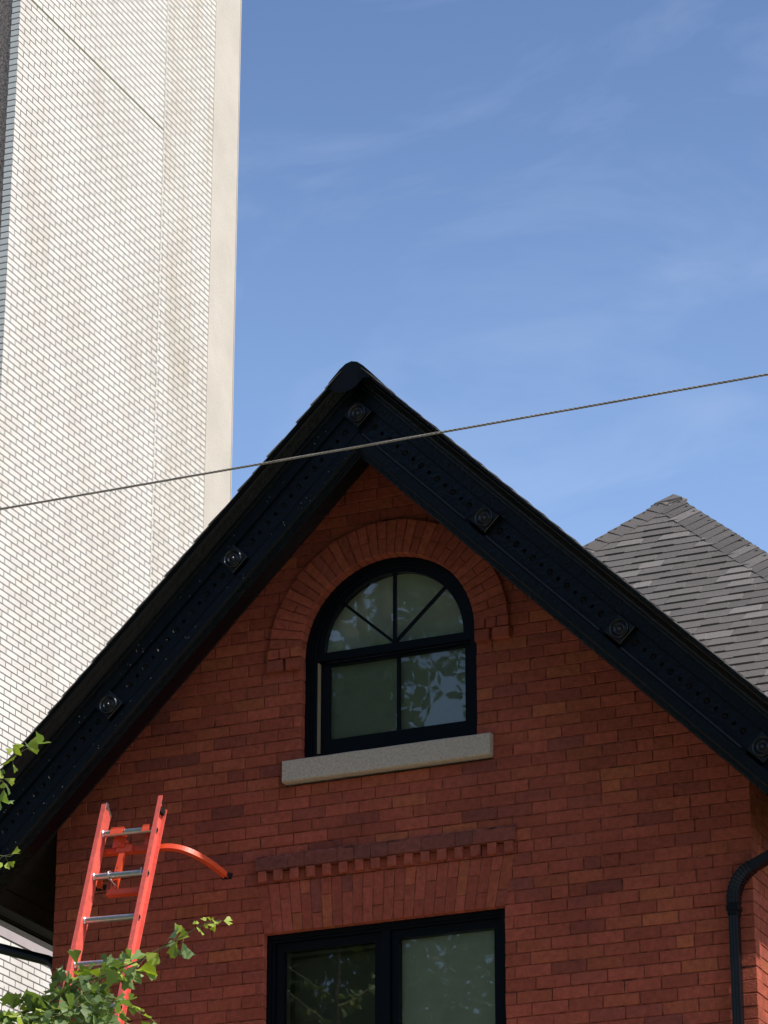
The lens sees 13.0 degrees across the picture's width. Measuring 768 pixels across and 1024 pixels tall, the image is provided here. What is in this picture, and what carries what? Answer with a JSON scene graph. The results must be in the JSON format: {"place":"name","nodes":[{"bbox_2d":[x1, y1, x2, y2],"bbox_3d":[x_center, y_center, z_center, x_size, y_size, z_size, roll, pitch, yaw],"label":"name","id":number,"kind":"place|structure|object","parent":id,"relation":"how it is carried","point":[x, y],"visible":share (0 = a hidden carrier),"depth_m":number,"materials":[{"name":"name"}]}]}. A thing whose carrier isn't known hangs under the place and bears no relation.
{"place":"outdoors","nodes":[
{"label":"outdoors","id":0,"kind":"place"},
{"bbox_2d":[0,0,241,1023],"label":"white brick tower","id":1,"kind":"structure","parent":0,"point":[119,136],"depth_m":36.26,"materials":[{"name":"brick"}]},
{"bbox_2d":[0,373,767,509],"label":"overhead cable","id":2,"kind":"object","parent":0,"point":[422,435],"visible":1,"depth_m":14.31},
{"bbox_2d":[231,0,767,552],"label":"sky","id":3,"kind":"structure","parent":0,"point":[495,210],"materials":[{"name":"blue"}]},
{"bbox_3d":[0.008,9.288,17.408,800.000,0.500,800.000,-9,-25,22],"label":"ground","id":4,"kind":"structure","parent":0,"visible":0},
{"bbox_2d":[0,732,231,1023],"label":"ginkgo tree","id":5,"kind":"object","parent":4,"relation":"on","point":[66,1009],"visible":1,"depth_m":16.23,"materials":[{"name":"green plant"}]},
{"bbox_2d":[59,795,232,1023],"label":"extension ladder","id":6,"kind":"object","parent":4,"relation":"on","point":[153,847],"visible":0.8,"depth_m":20.53,"materials":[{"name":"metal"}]},
{"bbox_2d":[0,361,767,1023],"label":"brick house","id":7,"kind":"structure","parent":4,"relation":"on","point":[438,729],"depth_m":20.64,"materials":[{"name":"brick"}]},
{"bbox_2d":[266,908,506,1023],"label":"casement window frame","id":8,"kind":"structure","parent":7,"relation":"in","point":[443,969],"depth_m":20.25,"materials":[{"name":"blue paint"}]},
{"bbox_2d":[304,556,477,757],"bbox_3d":[0.077,0.901,21.042,1.194,1.285,0.148,-9,-25,22],"label":"arched window frame","id":9,"kind":"structure","parent":7,"relation":"in","point":[391,652],"depth_m":21.07,"materials":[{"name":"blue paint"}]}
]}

